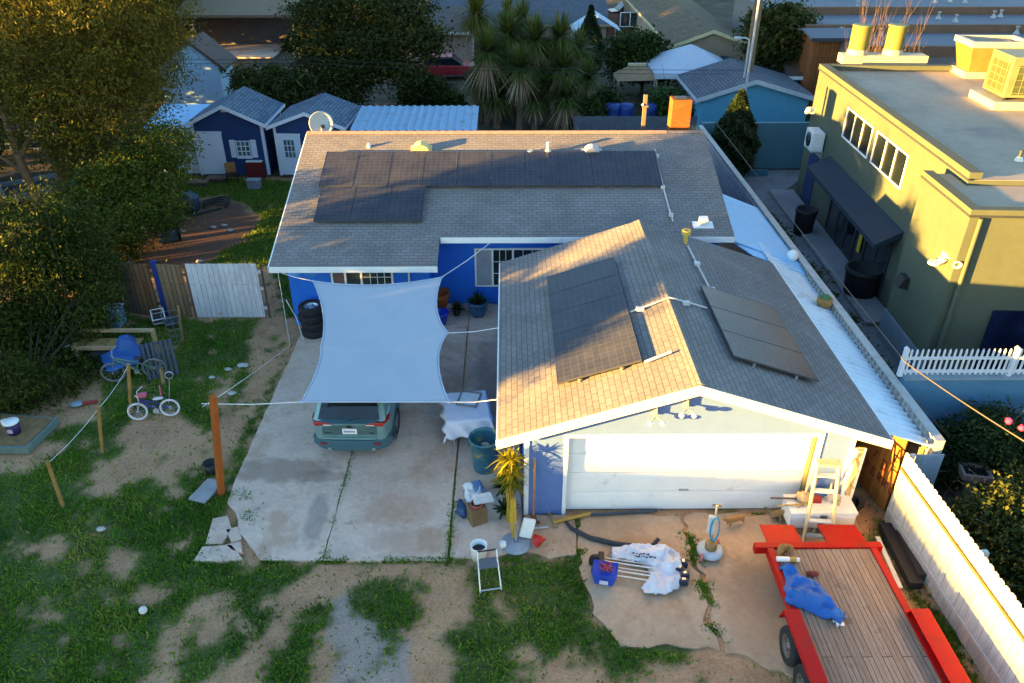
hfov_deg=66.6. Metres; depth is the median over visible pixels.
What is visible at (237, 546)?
concrete chunk
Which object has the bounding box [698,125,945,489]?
block wall
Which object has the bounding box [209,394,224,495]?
wooden post
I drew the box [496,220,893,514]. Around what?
garage
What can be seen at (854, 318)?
hedge
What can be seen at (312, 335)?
spare tyre
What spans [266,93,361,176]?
garden shed
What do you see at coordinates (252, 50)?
patio
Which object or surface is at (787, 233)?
hedge
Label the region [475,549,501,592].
step stool
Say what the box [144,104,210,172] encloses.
white shed
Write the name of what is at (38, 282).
pepper tree
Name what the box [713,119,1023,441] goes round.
service cable
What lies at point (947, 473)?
garden shrub
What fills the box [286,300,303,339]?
tyre rope
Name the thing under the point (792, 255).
garden ball
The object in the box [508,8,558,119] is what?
yucca
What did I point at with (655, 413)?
flood light
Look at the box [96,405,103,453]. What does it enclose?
wooden post
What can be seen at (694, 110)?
shrub
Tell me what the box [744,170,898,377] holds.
alley paving
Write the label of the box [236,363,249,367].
pale stone
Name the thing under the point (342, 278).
window
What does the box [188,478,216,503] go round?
flat stone
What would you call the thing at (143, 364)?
bicycle
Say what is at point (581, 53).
yucca
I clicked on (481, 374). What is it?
driveway
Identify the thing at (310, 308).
spare tyre
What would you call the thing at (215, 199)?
drain hose
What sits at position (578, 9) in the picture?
beige house
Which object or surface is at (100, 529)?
pale stone
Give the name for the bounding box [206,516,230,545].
concrete chunk
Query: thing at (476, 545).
paint bucket
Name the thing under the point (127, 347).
blue tarpaulin
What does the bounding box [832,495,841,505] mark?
jar
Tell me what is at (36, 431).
sandbox
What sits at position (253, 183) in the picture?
grey tub
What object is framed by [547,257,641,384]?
solar array
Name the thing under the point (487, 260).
window
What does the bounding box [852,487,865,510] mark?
worn wheel
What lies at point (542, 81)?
yucca
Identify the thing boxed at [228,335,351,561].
driveway
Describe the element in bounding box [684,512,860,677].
garage apron
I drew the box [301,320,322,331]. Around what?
spare tyre
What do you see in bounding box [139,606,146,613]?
lawn ball
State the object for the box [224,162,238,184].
garden chair
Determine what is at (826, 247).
store walk
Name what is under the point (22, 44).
shade tree
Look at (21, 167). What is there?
leaning tree
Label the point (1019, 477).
garden shrub
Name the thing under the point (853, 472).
white board
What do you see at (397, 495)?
driveway
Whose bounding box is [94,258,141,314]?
old fence
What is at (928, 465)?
gap fence
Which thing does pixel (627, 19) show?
window
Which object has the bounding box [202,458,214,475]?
black pail
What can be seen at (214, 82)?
pale blue house
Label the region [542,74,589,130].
yucca
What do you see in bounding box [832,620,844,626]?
white rag
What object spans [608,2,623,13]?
parked car
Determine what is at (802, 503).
hand tool
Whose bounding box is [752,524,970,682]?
flatbed trailer
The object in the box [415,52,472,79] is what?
parked car
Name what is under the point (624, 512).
ground bar
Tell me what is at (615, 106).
blue drum
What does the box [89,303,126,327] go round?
storage tub
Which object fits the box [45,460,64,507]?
wooden post
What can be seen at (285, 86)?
bush
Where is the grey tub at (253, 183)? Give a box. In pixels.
[245,178,261,188]
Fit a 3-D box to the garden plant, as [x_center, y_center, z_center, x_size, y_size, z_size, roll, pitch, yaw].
[-0.063,2.856,15.771,0.898,2.001,0.874,0,31,0]
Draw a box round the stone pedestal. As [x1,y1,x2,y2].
[954,461,994,501]
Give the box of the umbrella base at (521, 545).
[502,522,530,554]
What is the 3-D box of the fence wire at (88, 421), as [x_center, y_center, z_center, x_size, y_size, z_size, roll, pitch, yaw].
[-9.351,1.565,17.368,0.070,0.306,3.307,3,31,5]
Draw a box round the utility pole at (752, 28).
[744,0,762,71]
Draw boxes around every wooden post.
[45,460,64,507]
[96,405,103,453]
[126,363,132,414]
[177,305,183,341]
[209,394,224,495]
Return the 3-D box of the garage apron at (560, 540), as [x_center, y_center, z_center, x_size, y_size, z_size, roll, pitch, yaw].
[0.780,3.982,15.855,1.088,0.090,1.213,0,31,0]
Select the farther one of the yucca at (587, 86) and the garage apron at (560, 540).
the yucca at (587, 86)
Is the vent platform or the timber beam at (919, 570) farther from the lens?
the vent platform
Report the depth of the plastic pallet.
20.73 m
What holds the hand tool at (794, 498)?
on the workbench
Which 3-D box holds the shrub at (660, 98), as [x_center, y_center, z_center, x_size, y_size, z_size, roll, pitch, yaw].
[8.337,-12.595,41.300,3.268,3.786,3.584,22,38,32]
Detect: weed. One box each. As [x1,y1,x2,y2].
[493,475,511,496]
[493,494,522,519]
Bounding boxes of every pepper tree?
[0,0,216,212]
[0,177,146,417]
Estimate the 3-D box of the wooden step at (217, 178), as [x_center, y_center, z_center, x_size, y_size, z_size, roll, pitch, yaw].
[-12.817,-7.067,33.920,0.840,0.200,0.440,0,31,0]
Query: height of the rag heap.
0.219 m
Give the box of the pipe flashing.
[1014,150,1023,161]
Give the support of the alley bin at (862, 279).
on the store walk
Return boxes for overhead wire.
[11,58,640,73]
[161,59,638,69]
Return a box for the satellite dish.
[309,111,333,130]
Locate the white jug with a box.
[519,517,535,537]
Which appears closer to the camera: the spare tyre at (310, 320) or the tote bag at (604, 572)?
the tote bag at (604, 572)
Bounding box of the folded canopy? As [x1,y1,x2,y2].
[589,543,689,594]
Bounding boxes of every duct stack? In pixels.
[846,23,872,55]
[881,23,908,55]
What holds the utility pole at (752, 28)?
on the ground at (206, 242)
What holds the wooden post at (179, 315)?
on the ground at (206, 242)
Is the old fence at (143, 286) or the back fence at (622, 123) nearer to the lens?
the old fence at (143, 286)
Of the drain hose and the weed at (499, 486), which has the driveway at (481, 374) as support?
the weed at (499, 486)
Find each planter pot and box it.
[437,287,449,307]
[438,308,448,325]
[447,299,464,315]
[462,289,489,317]
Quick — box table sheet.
[439,390,493,442]
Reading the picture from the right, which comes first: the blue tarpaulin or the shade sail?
the shade sail
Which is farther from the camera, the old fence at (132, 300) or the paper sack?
the old fence at (132, 300)
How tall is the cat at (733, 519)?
0.368 m
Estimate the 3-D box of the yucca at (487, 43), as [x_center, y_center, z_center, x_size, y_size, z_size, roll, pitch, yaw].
[-1.308,-13.773,40.155,3.884,5.327,3.427,0,31,0]
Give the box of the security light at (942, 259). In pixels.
[928,251,962,268]
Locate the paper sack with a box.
[462,482,484,503]
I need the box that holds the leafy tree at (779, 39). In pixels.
[730,0,823,73]
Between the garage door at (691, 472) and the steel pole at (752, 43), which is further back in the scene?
the steel pole at (752, 43)
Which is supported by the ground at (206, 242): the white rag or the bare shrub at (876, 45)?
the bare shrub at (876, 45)
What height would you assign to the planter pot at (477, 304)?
0.911 m
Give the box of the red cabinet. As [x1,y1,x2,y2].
[245,160,266,177]
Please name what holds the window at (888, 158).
in the yellow building
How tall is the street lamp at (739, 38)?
4.750 m
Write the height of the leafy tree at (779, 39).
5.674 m
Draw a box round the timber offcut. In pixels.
[923,581,931,594]
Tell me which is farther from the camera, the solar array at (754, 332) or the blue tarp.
the solar array at (754, 332)
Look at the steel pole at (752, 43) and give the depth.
35.18 m
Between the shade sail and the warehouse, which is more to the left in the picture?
the shade sail
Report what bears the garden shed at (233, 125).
on the ground at (206, 242)
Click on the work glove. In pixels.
(812, 573)
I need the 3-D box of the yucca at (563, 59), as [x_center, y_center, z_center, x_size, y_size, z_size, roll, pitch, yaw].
[2.611,-13.360,40.312,3.213,4.459,3.188,0,31,0]
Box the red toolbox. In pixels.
[813,495,821,503]
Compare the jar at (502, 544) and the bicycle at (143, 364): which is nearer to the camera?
the jar at (502, 544)
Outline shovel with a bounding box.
[530,460,539,523]
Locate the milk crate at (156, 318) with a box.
[150,307,165,324]
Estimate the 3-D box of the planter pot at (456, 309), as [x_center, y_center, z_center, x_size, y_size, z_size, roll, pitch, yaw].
[-1.705,-1.069,23.595,0.671,0.547,0.722,0,31,0]
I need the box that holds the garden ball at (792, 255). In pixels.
[786,250,798,260]
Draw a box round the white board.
[840,447,866,499]
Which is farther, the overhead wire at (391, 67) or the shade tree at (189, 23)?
the shade tree at (189, 23)
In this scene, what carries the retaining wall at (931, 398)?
on the ground at (206, 242)
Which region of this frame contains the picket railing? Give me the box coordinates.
[896,345,1023,376]
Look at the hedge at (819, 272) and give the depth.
23.00 m
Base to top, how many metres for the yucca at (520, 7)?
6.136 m
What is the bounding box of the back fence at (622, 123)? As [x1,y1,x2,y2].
[573,116,697,130]
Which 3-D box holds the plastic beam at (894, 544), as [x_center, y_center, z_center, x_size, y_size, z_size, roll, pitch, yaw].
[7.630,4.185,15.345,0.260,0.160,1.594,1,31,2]
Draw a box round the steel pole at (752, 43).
[745,0,759,90]
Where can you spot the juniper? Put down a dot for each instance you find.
(737, 124)
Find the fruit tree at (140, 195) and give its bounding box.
[17,110,210,267]
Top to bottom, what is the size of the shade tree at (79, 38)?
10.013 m
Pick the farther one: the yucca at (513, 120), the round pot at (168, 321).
the yucca at (513, 120)
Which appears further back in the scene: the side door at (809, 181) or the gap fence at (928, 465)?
the side door at (809, 181)
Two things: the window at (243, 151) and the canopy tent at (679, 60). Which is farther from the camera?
the canopy tent at (679, 60)
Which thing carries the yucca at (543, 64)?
on the ground at (206, 242)
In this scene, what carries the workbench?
on the garage apron at (746, 591)
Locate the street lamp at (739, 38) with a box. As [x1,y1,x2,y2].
[734,37,749,77]
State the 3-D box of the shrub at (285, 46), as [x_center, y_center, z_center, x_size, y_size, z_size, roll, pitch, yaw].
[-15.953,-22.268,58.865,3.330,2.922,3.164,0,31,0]
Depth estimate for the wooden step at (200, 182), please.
33.36 m
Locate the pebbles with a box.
[100,554,790,682]
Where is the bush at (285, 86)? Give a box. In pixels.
[220,52,322,113]
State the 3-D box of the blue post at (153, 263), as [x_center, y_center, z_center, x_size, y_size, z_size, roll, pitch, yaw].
[-10.486,-1.574,23.238,0.150,1.850,0.100,0,31,0]
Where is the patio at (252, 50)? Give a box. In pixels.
[220,44,282,57]
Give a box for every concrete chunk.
[194,545,242,563]
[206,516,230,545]
[225,542,242,554]
[227,527,241,542]
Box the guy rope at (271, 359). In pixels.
[202,275,289,406]
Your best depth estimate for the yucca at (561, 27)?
40.11 m
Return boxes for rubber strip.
[565,521,659,546]
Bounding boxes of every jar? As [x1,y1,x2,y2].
[499,540,505,548]
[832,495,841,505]
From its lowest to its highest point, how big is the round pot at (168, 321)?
0.270 m
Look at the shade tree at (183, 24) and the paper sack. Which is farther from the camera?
the shade tree at (183, 24)
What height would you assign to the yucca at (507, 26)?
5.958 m
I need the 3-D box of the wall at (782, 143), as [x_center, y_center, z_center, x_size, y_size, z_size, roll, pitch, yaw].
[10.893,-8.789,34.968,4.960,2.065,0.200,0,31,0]
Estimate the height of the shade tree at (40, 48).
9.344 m
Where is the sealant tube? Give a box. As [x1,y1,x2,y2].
[776,556,799,561]
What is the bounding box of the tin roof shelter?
[350,105,478,130]
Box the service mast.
[641,94,648,129]
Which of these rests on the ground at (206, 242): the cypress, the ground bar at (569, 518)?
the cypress
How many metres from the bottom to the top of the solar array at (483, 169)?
0.578 m
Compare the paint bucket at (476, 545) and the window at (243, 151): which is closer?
the paint bucket at (476, 545)
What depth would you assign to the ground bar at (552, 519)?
16.17 m
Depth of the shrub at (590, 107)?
40.16 m
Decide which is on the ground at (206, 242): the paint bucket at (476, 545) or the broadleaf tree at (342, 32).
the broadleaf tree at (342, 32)
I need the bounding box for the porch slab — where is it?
[444,303,468,328]
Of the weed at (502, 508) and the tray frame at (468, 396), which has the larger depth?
the tray frame at (468, 396)
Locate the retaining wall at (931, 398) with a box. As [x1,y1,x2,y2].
[899,372,1023,431]
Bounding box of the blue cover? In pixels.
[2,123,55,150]
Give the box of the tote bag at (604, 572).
[592,560,618,585]
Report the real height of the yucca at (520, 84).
4.628 m
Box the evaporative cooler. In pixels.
[950,35,1023,78]
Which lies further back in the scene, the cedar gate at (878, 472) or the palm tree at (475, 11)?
the palm tree at (475, 11)
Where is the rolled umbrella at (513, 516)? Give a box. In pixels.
[509,497,516,537]
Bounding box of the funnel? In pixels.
[532,534,545,546]
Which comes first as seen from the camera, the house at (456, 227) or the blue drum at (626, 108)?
the house at (456, 227)
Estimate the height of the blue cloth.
0.105 m
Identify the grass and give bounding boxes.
[0,268,979,682]
[77,172,292,268]
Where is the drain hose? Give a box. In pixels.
[180,196,230,221]
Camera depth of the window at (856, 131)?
26.32 m
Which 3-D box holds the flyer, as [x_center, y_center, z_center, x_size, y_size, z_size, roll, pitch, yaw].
[-0.604,3.228,16.058,0.423,0.093,0.260,-11,33,-17]
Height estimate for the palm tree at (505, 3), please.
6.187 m
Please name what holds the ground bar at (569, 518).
on the garage apron at (560, 540)
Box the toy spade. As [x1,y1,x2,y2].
[69,399,97,406]
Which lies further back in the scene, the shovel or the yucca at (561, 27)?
the yucca at (561, 27)
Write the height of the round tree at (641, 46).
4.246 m
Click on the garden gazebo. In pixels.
(646, 74)
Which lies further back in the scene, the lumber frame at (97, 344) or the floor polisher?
the lumber frame at (97, 344)
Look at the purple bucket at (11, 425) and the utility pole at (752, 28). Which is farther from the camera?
the utility pole at (752, 28)
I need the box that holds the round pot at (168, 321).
[162,315,176,327]
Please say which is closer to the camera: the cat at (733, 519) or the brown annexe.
the cat at (733, 519)
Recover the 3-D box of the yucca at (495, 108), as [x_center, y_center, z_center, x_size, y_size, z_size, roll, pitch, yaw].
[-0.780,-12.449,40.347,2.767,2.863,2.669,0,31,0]
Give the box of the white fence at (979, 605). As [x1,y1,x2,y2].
[884,453,1023,682]
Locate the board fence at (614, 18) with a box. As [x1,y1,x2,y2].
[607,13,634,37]
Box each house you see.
[151,32,237,103]
[174,0,318,43]
[267,96,734,324]
[394,6,473,61]
[429,0,636,37]
[622,0,747,84]
[676,58,814,129]
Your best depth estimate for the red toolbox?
15.70 m
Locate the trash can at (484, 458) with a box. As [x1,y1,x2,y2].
[467,427,498,474]
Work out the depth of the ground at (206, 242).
14.97 m
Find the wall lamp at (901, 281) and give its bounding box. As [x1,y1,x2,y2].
[893,273,909,288]
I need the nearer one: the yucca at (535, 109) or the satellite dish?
the satellite dish
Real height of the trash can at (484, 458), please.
0.880 m
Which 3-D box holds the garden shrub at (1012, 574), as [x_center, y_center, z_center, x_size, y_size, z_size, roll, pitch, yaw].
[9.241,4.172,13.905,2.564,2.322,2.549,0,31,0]
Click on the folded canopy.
(665, 565)
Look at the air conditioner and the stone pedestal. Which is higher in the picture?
the air conditioner
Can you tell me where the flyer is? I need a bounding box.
[471,492,493,504]
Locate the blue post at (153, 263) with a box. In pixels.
[150,260,168,315]
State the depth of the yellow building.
22.15 m
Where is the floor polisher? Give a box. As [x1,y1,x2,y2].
[697,504,723,561]
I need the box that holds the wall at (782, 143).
[702,122,808,168]
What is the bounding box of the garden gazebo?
[613,63,657,97]
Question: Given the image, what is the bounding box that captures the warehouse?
[731,0,1023,70]
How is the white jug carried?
on the garage apron at (560, 540)
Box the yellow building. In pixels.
[796,64,1023,368]
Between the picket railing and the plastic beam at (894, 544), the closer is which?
the plastic beam at (894, 544)
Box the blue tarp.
[779,563,846,625]
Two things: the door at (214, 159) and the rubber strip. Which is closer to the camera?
the rubber strip
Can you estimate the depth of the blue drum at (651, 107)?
40.58 m
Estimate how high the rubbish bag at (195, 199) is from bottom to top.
1.039 m
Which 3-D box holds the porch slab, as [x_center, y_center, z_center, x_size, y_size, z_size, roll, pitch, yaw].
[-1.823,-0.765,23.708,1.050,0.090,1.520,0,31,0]
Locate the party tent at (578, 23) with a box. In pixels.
[571,11,620,39]
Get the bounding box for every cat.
[723,514,755,528]
[764,507,784,522]
[777,543,793,556]
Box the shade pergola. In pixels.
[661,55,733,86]
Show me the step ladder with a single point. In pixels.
(836, 464)
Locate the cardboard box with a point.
(476, 515)
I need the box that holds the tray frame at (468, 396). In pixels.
[456,390,481,407]
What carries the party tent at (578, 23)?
on the ground at (206, 242)
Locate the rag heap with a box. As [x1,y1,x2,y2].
[796,491,810,503]
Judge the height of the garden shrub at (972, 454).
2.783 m
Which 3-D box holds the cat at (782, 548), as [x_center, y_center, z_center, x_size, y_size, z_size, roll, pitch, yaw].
[5.126,3.910,14.617,0.308,0.156,0.290,7,32,11]
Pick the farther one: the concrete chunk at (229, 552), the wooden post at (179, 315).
the wooden post at (179, 315)
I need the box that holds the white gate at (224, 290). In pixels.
[183,263,270,317]
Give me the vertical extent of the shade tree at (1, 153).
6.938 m
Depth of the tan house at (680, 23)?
51.50 m
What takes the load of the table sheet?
on the folding table
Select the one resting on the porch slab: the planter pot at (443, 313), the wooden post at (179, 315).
the planter pot at (443, 313)
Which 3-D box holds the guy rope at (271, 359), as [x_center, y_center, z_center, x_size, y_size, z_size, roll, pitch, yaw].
[-6.279,0.423,19.140,0.368,1.888,6.608,0,31,0]
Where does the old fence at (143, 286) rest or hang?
on the ground at (206, 242)
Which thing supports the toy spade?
on the ground at (206, 242)
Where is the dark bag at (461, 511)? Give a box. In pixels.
[455,499,466,518]
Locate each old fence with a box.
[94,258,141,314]
[128,263,160,314]
[156,264,192,316]
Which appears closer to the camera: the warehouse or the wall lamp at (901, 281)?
the wall lamp at (901, 281)
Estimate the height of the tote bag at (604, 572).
0.427 m
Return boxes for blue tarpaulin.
[100,334,141,370]
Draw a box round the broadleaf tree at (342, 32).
[268,0,465,105]
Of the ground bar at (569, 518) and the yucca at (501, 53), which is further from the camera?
the yucca at (501, 53)
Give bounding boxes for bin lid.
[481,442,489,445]
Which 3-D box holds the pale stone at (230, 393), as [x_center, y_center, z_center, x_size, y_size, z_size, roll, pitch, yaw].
[-7.243,1.339,20.168,0.262,0.092,0.185,0,31,0]
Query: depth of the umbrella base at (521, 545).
15.53 m
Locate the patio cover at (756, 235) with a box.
[722,194,930,453]
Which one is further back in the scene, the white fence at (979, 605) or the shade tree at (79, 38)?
the shade tree at (79, 38)
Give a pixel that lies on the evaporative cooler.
(974, 53)
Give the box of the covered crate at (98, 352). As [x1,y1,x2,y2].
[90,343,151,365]
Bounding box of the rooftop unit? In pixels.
[968,49,1023,110]
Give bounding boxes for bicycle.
[100,345,166,381]
[127,371,179,419]
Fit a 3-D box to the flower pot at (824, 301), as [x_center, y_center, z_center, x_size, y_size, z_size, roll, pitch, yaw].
[8.083,-1.052,20.168,0.400,0.354,0.400,0,31,0]
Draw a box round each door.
[195,131,226,173]
[276,133,300,174]
[566,437,812,508]
[801,153,818,204]
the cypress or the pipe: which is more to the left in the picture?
the cypress
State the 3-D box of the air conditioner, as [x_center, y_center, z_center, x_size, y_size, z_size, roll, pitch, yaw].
[11.564,-7.590,29.856,0.525,1.000,0.900,1,31,2]
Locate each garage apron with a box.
[524,515,575,559]
[576,511,719,650]
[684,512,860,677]
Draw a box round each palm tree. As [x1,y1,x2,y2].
[445,0,500,105]
[492,0,517,32]
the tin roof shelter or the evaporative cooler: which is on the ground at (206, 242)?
the tin roof shelter
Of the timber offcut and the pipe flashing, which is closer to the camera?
the timber offcut
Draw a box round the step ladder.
[802,458,841,541]
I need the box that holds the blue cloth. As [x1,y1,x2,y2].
[471,480,485,492]
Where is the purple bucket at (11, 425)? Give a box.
[2,417,20,435]
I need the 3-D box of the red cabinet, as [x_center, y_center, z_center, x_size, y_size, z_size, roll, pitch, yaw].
[-11.223,-7.603,34.256,0.760,0.770,0.440,0,31,0]
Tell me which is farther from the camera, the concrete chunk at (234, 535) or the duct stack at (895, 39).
the duct stack at (895, 39)
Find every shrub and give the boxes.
[278,32,300,51]
[556,93,616,130]
[578,80,641,117]
[639,66,689,125]
[661,95,695,121]
[845,0,890,51]
[877,0,931,52]
[915,398,1023,487]
[934,427,980,494]
[941,469,1023,567]
[944,389,1023,479]
[950,416,1023,487]
[957,451,1023,508]
[973,499,1023,608]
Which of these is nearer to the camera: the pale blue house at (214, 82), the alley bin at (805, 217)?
the alley bin at (805, 217)
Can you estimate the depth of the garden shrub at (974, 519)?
14.36 m
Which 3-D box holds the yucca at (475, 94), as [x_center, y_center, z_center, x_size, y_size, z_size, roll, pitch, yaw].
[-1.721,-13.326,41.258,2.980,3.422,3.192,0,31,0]
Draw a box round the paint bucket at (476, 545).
[470,539,486,562]
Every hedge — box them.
[768,209,805,258]
[807,255,847,302]
[848,309,899,378]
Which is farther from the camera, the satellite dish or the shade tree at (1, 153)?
the shade tree at (1, 153)
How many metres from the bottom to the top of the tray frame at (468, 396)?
0.040 m
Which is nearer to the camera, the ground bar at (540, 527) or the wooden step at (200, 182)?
the ground bar at (540, 527)
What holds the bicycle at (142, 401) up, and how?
on the ground at (206, 242)
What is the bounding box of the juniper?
[711,88,761,177]
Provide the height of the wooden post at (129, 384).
1.548 m
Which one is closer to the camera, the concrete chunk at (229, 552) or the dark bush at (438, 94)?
the concrete chunk at (229, 552)
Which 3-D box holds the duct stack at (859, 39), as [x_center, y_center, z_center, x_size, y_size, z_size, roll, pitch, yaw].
[13.691,-11.887,30.702,0.800,1.100,0.800,1,31,2]
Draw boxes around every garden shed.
[183,86,284,176]
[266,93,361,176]
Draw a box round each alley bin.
[793,205,818,236]
[843,260,883,298]
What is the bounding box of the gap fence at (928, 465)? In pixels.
[914,454,944,484]
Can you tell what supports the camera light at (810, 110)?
attached to the yellow building
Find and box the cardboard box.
[466,500,487,526]
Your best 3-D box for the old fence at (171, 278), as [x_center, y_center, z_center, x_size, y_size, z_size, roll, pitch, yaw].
[-10.000,-1.523,23.245,0.832,1.757,0.065,2,31,3]
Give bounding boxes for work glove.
[805,571,818,576]
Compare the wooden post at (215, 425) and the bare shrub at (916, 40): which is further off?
the bare shrub at (916, 40)
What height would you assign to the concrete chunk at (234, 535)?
0.080 m
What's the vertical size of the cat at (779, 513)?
0.419 m
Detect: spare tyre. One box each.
[298,299,321,316]
[298,313,322,324]
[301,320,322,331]
[301,328,322,338]
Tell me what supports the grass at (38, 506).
on the ground at (206, 242)
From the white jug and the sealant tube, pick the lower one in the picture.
the sealant tube
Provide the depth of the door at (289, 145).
33.69 m
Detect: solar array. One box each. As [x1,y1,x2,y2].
[313,186,425,221]
[318,151,662,186]
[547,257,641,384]
[700,284,818,381]
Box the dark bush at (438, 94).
[388,66,473,105]
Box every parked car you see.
[312,403,399,450]
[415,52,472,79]
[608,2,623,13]
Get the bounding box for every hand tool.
[770,497,796,499]
[777,502,807,506]
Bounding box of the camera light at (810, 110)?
[805,107,815,114]
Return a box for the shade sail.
[201,243,496,404]
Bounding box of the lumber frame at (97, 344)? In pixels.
[70,328,165,384]
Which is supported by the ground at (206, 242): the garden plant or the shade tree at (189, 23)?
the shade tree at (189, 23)
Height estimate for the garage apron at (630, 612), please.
0.090 m
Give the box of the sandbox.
[0,413,59,453]
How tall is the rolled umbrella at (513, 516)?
0.959 m
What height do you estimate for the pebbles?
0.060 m
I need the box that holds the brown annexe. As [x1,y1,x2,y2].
[794,28,851,113]
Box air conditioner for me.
[804,127,825,158]
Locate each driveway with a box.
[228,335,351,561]
[324,328,466,561]
[450,304,521,558]
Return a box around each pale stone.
[96,526,105,531]
[227,391,236,395]
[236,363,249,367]
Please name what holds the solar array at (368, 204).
on the house at (456, 227)
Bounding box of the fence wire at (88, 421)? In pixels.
[52,368,126,459]
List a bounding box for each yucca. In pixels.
[453,59,496,121]
[457,19,512,125]
[475,76,515,128]
[478,1,529,117]
[493,36,512,120]
[493,41,544,130]
[497,0,538,109]
[499,72,529,123]
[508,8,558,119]
[513,77,555,130]
[527,32,553,114]
[530,56,570,124]
[538,6,587,118]
[538,37,589,125]
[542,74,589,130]
[568,21,604,100]
[571,56,605,98]
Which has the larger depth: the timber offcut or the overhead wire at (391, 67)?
the overhead wire at (391, 67)
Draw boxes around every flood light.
[648,407,665,426]
[679,399,696,417]
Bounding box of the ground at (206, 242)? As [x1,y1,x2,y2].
[0,0,1023,682]
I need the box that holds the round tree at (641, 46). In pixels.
[594,23,677,92]
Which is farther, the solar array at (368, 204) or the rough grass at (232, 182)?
the rough grass at (232, 182)
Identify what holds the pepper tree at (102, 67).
on the ground at (206, 242)
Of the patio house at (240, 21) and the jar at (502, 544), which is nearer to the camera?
the jar at (502, 544)
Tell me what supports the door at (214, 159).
in the garden shed at (233, 125)
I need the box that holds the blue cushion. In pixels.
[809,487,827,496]
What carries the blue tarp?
on the flatbed trailer at (885, 634)
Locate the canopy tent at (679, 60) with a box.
[639,44,722,95]
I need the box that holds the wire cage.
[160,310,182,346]
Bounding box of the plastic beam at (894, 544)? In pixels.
[878,522,923,588]
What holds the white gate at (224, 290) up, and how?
on the ground at (206, 242)
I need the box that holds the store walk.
[769,189,884,324]
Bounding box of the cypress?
[581,4,605,72]
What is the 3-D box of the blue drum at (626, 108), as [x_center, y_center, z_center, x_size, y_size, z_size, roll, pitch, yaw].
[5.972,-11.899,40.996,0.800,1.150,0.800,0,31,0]
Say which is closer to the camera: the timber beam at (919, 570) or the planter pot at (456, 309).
the timber beam at (919, 570)
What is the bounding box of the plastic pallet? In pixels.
[140,338,179,380]
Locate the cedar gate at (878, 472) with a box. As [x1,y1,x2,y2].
[855,435,907,510]
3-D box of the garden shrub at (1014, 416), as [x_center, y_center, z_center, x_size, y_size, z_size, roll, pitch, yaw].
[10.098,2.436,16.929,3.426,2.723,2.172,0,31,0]
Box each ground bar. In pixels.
[534,525,547,529]
[548,511,556,528]
[553,511,590,523]
[590,509,657,515]
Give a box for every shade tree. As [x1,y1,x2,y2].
[0,1,49,117]
[0,54,37,169]
[3,0,75,109]
[37,0,102,86]
[166,0,191,38]
[176,0,194,38]
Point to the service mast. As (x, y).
(644, 106)
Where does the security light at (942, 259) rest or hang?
attached to the yellow building
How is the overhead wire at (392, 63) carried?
attached to the teal house at (712, 89)
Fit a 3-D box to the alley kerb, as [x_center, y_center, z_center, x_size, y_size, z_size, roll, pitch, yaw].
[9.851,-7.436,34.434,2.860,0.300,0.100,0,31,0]
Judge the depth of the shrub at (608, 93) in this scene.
41.49 m
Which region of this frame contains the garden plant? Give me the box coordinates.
[487,446,530,521]
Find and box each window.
[229,140,257,158]
[330,273,393,283]
[474,248,546,286]
[620,12,636,26]
[841,107,873,158]
[870,130,908,189]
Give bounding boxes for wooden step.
[188,179,208,186]
[205,175,227,182]
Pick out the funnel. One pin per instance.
(538, 540)
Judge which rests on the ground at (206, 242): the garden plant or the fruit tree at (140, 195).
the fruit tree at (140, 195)
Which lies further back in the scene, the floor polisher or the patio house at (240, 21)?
the patio house at (240, 21)
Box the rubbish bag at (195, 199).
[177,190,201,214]
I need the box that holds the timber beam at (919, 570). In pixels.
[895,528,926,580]
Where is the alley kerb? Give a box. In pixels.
[744,169,767,175]
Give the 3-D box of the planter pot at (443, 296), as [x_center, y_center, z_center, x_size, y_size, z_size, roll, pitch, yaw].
[-2.240,-1.273,23.931,0.700,0.550,0.692,0,31,0]
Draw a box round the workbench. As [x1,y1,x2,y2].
[781,494,858,532]
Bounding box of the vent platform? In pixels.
[837,52,928,64]
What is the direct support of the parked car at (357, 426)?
on the driveway at (397, 495)
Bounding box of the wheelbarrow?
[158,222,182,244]
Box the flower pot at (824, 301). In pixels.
[816,294,832,308]
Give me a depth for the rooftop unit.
24.98 m
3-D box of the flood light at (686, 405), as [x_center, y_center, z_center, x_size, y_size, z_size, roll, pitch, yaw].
[3.335,1.253,14.803,0.350,0.345,0.305,0,31,0]
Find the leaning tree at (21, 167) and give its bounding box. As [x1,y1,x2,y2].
[0,107,46,222]
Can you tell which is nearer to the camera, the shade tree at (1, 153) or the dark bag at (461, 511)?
the dark bag at (461, 511)
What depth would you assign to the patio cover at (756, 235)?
19.59 m
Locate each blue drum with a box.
[605,102,619,120]
[619,102,633,117]
[642,102,657,127]

